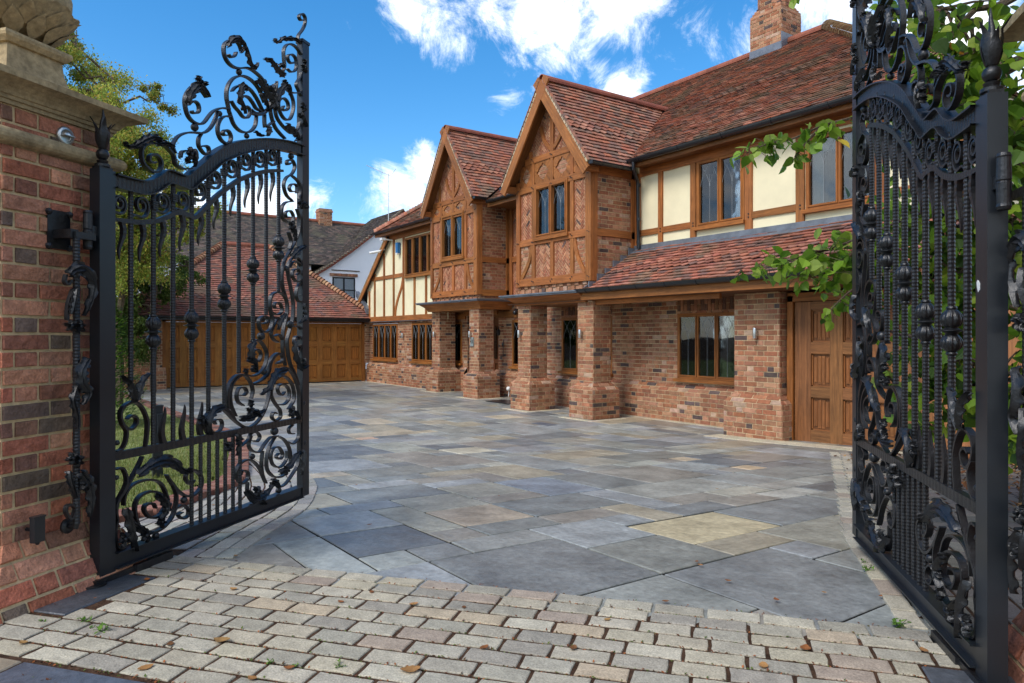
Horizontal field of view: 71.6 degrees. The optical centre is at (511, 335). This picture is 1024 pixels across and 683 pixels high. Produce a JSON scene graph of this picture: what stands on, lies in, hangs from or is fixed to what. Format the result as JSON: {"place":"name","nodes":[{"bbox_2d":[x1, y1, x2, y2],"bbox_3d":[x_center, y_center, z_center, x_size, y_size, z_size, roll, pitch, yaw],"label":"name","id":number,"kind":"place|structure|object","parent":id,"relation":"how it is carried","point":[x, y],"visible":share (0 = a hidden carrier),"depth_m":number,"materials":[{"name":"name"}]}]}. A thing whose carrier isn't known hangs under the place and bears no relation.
{"place":"outdoors","nodes":[
{"label":"outdoors","id":0,"kind":"place"},
{"bbox_2d":[116,399,228,508],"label":"lawn","id":1,"kind":"structure","parent":0,"point":[148,410],"depth_m":8.46,"materials":[{"name":"green plant"}]},
{"bbox_2d":[116,304,150,422],"bbox_3d":[-6.609,0.449,11.595,1.745,2.081,1.661,0,0,-35],"label":"conifer shrub","id":2,"kind":"object","parent":1,"relation":"on","point":[121,347],"visible":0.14,"depth_m":11.65,"materials":[{"name":"green plant"}]},
{"bbox_2d":[56,30,228,404],"bbox_3d":[-9.095,-2.698,15.213,5.676,8.381,3.436,0,0,23],"label":"garden tree","id":3,"kind":"object","parent":1,"relation":"on","point":[101,74],"visible":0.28,"depth_m":14.95,"materials":[{"name":"green plant"}]},
{"bbox_2d":[152,404,163,477],"bbox_3d":[-3.154,1.004,6.327,0.090,0.772,0.145,0,0,-35],"label":"gate stop post","id":4,"kind":"object","parent":1,"relation":"on","point":[159,411],"visible":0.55,"depth_m":6.31,"materials":[{"name":"paint"}]},
{"bbox_2d":[116,217,205,391],"bbox_3d":[-10.259,-0.879,19.101,2.987,4.760,4.004,0,0,34],"label":"dark tree","id":5,"kind":"object","parent":1,"relation":"on","point":[140,329],"visible":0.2,"depth_m":19.17,"materials":[{"name":"green plant"}]},
{"bbox_2d":[0,381,1023,682],"bbox_3d":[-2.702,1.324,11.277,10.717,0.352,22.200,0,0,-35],"label":"sett paving","id":6,"kind":"structure","parent":0,"point":[258,527],"depth_m":2.79,"materials":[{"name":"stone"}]},
{"bbox_2d":[0,0,148,623],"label":"gate pier","id":7,"kind":"structure","parent":6,"relation":"on","point":[42,168],"depth_m":3.16,"materials":[{"name":"brick"}]},
{"bbox_2d":[25,514,45,544],"bbox_3d":[-2.083,0.840,3.079,0.100,0.125,0.056,0,0,16],"label":"gate sensor","id":8,"kind":"object","parent":7,"relation":"attached to","point":[36,529],"visible":1,"depth_m":3.06,"materials":[{"name":"black plastic"}]},
{"bbox_2d":[56,126,75,144],"bbox_3d":[-2.044,-0.920,3.267,0.036,0.088,0.088,0,0,16],"label":"pier light","id":9,"kind":"object","parent":7,"relation":"attached to","point":[65,134],"visible":0.94,"depth_m":3.26,"materials":[{"name":"metal"}]},
{"bbox_2d":[45,207,97,533],"bbox_3d":[-2.000,0.159,3.216,0.162,1.470,0.175,0,0,16],"label":"iron side ornament","id":10,"kind":"object","parent":7,"relation":"attached to","point":[60,233],"visible":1,"depth_m":3.19,"materials":[{"name":"black metal"}]},
{"bbox_2d":[82,13,309,589],"bbox_3d":[-1.700,-0.525,4.103,0.150,3.430,1.855,0,0,16],"label":"gate leaf","id":11,"kind":"object","parent":7,"relation":"attached to","point":[109,555],"visible":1,"depth_m":3.96,"materials":[{"name":"paint"}]},
{"bbox_2d":[77,615,91,621],"bbox_3d":[-1.722,1.146,2.869,0.066,0.038,0.050,0,0,-4],"label":"weed","id":12,"kind":"object","parent":6,"relation":"on","point":[84,618],"visible":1,"depth_m":2.87,"materials":[{"name":"green plant"}]},
{"bbox_2d":[93,622,111,633],"bbox_3d":[-1.602,1.138,2.769,0.065,0.033,0.065,0,0,-43],"label":"weed","id":13,"kind":"object","parent":6,"relation":"on","point":[100,626],"visible":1,"depth_m":2.77,"materials":[{"name":"green plant"}]},
{"bbox_2d":[137,663,153,669],"bbox_3d":[-1.269,1.146,2.459,0.043,0.004,0.043,0,0,-7],"label":"fallen leaf","id":14,"kind":"object","parent":6,"relation":"on","point":[146,666],"visible":1,"depth_m":2.46,"materials":[{"name":"orange plant"}]},
{"bbox_2d":[214,637,229,641],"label":"fallen leaf","id":15,"kind":"object","parent":6,"relation":"on","point":[218,639],"visible":1,"depth_m":2.68,"materials":[{"name":"brown plant"}]},
{"bbox_2d":[283,665,294,668],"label":"fallen leaf","id":16,"kind":"object","parent":6,"relation":"on","point":[289,666],"visible":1,"depth_m":2.46,"materials":[{"name":"brown plant"}]},
{"bbox_2d":[335,658,346,667],"bbox_3d":[-0.605,1.147,2.476,0.039,0.024,0.051,0,0,-35],"label":"weed","id":17,"kind":"object","parent":6,"relation":"on","point":[339,665],"visible":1,"depth_m":2.47,"materials":[{"name":"green plant"}]},
{"bbox_2d":[400,665,419,671],"bbox_3d":[-0.348,1.144,2.441,0.055,0.009,0.055,0,0,36],"label":"fallen leaf","id":18,"kind":"object","parent":6,"relation":"on","point":[411,668],"visible":1,"depth_m":2.45,"materials":[{"name":"orange plant"}]},
{"bbox_2d":[22,558,943,682],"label":"joint debris","id":19,"kind":"object","parent":6,"relation":"on","point":[768,670],"visible":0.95,"depth_m":2.65,"materials":[{"name":"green plant"}]},
{"bbox_2d":[758,661,767,666],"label":"fallen leaf","id":20,"kind":"object","parent":6,"relation":"on","point":[763,664],"visible":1,"depth_m":2.48,"materials":[{"name":"orange plant"}]},
{"bbox_2d":[800,644,810,649],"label":"fallen leaf","id":21,"kind":"object","parent":6,"relation":"on","point":[805,647],"visible":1,"depth_m":2.62,"materials":[{"name":"orange plant"}]},
{"bbox_2d":[862,564,873,570],"bbox_3d":[1.768,1.149,3.532,0.054,0.038,0.075,0,0,17],"label":"weed","id":22,"kind":"object","parent":6,"relation":"on","point":[866,568],"visible":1,"depth_m":3.52,"materials":[{"name":"green plant"}]},
{"bbox_2d":[891,618,910,627],"bbox_3d":[1.537,1.143,2.817,0.064,0.039,0.070,0,0,-35],"label":"weed","id":23,"kind":"object","parent":6,"relation":"on","point":[894,622],"visible":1,"depth_m":2.82,"materials":[{"name":"green plant"}]},
{"bbox_2d":[834,453,1021,530],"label":"leaf litter","id":24,"kind":"object","parent":6,"relation":"on","point":[964,483],"visible":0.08,"depth_m":6.09,"materials":[{"name":"brown plant"}]},
{"bbox_2d":[933,308,1021,457],"bbox_3d":[6.667,0.439,5.465,0.050,1.875,6.469,0,0,-35],"label":"boarded fence","id":25,"kind":"object","parent":6,"relation":"on","point":[1012,348],"visible":0.03,"depth_m":7.49,"materials":[{"name":"brown wood"}]},
{"bbox_2d":[999,2,1023,682],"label":"gate pier","id":26,"kind":"structure","parent":6,"relation":"on","point":[1013,29],"depth_m":2.46,"materials":[{"name":"brick"}]},
{"bbox_2d":[849,0,1011,682],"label":"gate leaf","id":27,"kind":"object","parent":26,"relation":"attached to","point":[902,554],"visible":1,"depth_m":2.79,"materials":[{"name":"metal"}]},
{"bbox_2d":[1006,185,1023,607],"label":"iron side ornament","id":28,"kind":"object","parent":26,"relation":"attached to","point":[1015,541],"visible":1,"depth_m":2.23,"materials":[{"name":"black metal"}]},
{"bbox_2d":[126,378,933,648],"bbox_3d":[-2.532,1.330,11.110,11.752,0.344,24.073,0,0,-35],"label":"flagstone paving","id":29,"kind":"structure","parent":0,"point":[390,441],"depth_m":5.14,"materials":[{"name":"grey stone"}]},
{"bbox_2d":[119,393,248,522],"bbox_3d":[-6.189,1.325,12.204,2.154,0.390,17.442,0,0,-28],"label":"brick edging","id":30,"kind":"object","parent":29,"relation":"on","point":[151,511],"visible":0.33,"depth_m":5.96,"materials":[{"name":"red brick"}]},
{"bbox_2d":[488,399,510,403],"bbox_3d":[-0.122,1.478,15.949,0.550,0.012,0.900,0,0,-35],"label":"door mat","id":31,"kind":"object","parent":29,"relation":"on","point":[504,401],"depth_m":15.95,"materials":[{"name":"black plastic"}]},
{"bbox_2d":[0,574,1015,682],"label":"threshold slabs","id":32,"kind":"structure","parent":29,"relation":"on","point":[65,607],"depth_m":2.45,"materials":[{"name":"grey stone"}]},
{"bbox_2d":[533,422,555,425],"bbox_3d":[0.546,1.486,11.994,0.220,0.005,0.450,0,0,-35],"label":"drain cover","id":33,"kind":"object","parent":29,"relation":"on","point":[544,424],"visible":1,"depth_m":11.92,"materials":[{"name":"grey metal"}]},
{"bbox_2d":[62,0,1023,223],"label":"sky","id":34,"kind":"structure","parent":0,"point":[386,76],"materials":[{"name":"blue"}]},
{"bbox_3d":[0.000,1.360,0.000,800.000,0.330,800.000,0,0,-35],"label":"ground","id":35,"kind":"structure","parent":0,"visible":0},
{"bbox_2d":[123,241,370,390],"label":"double garage","id":36,"kind":"structure","parent":35,"relation":"on","point":[338,352],"depth_m":22.01,"materials":[{"name":"brick"}]},
{"bbox_2d":[166,322,267,387],"bbox_3d":[-8.657,0.530,20.922,2.860,1.860,0.075,0,0,-35],"label":"garage door","id":37,"kind":"structure","parent":36,"relation":"in","point":[182,344],"depth_m":20.83,"materials":[{"name":"brown wood"}]},
{"bbox_2d":[275,323,360,382],"bbox_3d":[-6.148,0.530,22.673,2.860,1.860,0.075,0,0,-35],"label":"garage door","id":38,"kind":"structure","parent":36,"relation":"in","point":[334,349],"depth_m":22.86,"materials":[{"name":"brown wood"}]},
{"bbox_2d":[116,207,405,368],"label":"white cottage","id":39,"kind":"structure","parent":35,"relation":"on","point":[341,258],"depth_m":31.91,"materials":[{"name":"white render"},{"name":"clay tile"}]},
{"bbox_2d":[330,269,359,298],"bbox_3d":[-7.391,-2.260,31.411,1.380,1.300,0.120,0,0,-35],"label":"window","id":40,"kind":"structure","parent":39,"relation":"in","point":[331,274],"depth_m":31.39,"materials":[{"name":"white wood"}]},
{"bbox_2d":[358,0,1021,449],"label":"half timbered house","id":41,"kind":"structure","parent":35,"relation":"on","point":[582,252],"depth_m":12.93,"materials":[{"name":"brick"},{"name":"clay tile"},{"name":"oak"}]},
{"bbox_2d":[366,165,395,220],"bbox_3d":[-4.111,-4.426,22.331,0.927,2.031,0.140,0,0,-4],"label":"television aerial","id":42,"kind":"object","parent":41,"relation":"attached to","point":[388,187],"visible":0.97,"depth_m":22.34,"materials":[{"name":"metal"}]},
{"bbox_2d":[370,323,397,361],"bbox_3d":[-4.025,0.208,22.426,0.140,1.175,1.890,0,0,-35],"label":"window","id":43,"kind":"structure","parent":41,"relation":"in","point":[385,336],"depth_m":22.41,"materials":[{"name":"brown wood"}]},
{"bbox_2d":[409,322,431,364],"bbox_3d":[-2.574,0.208,20.347,0.140,1.175,1.420,0,0,-35],"label":"window","id":44,"kind":"structure","parent":41,"relation":"in","point":[421,332],"depth_m":20.38,"materials":[{"name":"brown wood"}]},
{"bbox_2d":[455,322,462,364],"bbox_3d":[-1.528,0.203,19.546,0.140,1.185,0.630,0,0,-35],"label":"window","id":45,"kind":"structure","parent":41,"relation":"in","point":[458,325],"depth_m":19.50,"materials":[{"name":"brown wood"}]},
{"bbox_2d":[493,315,498,370],"bbox_3d":[-0.443,0.430,18.742,0.180,2.120,1.550,0,0,-35],"label":"front door","id":46,"kind":"structure","parent":41,"relation":"in","point":[496,324],"depth_m":18.76,"materials":[{"name":"brown wood"}]},
{"bbox_2d":[509,320,517,368],"bbox_3d":[0.320,0.203,16.897,0.140,1.185,1.210,0,0,-35],"label":"window","id":47,"kind":"structure","parent":41,"relation":"in","point":[514,322],"depth_m":17.28,"materials":[{"name":"brown wood"}]},
{"bbox_2d":[558,316,612,376],"bbox_3d":[1.497,0.203,14.511,0.140,1.185,1.630,0,0,-35],"label":"window","id":48,"kind":"structure","parent":41,"relation":"in","point":[569,325],"depth_m":14.94,"materials":[{"name":"brown wood"}]},
{"bbox_2d":[673,312,734,384],"bbox_3d":[3.478,0.203,12.108,0.640,1.185,1.360,0,0,-35],"label":"window","id":49,"kind":"structure","parent":41,"relation":"in","point":[705,341],"depth_m":12.10,"materials":[{"name":"brown wood"}]},
{"bbox_2d":[787,288,933,449],"bbox_3d":[4.527,0.445,9.197,0.110,2.090,2.105,0,0,-35],"label":"timber door","id":50,"kind":"structure","parent":41,"relation":"in","point":[819,380],"depth_m":9.66,"materials":[{"name":"brown wood"}]},
{"bbox_2d":[730,0,1023,502],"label":"lime tree","id":51,"kind":"object","parent":35,"relation":"on","point":[839,263],"visible":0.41,"depth_m":4.60,"materials":[{"name":"green plant"}]}
]}

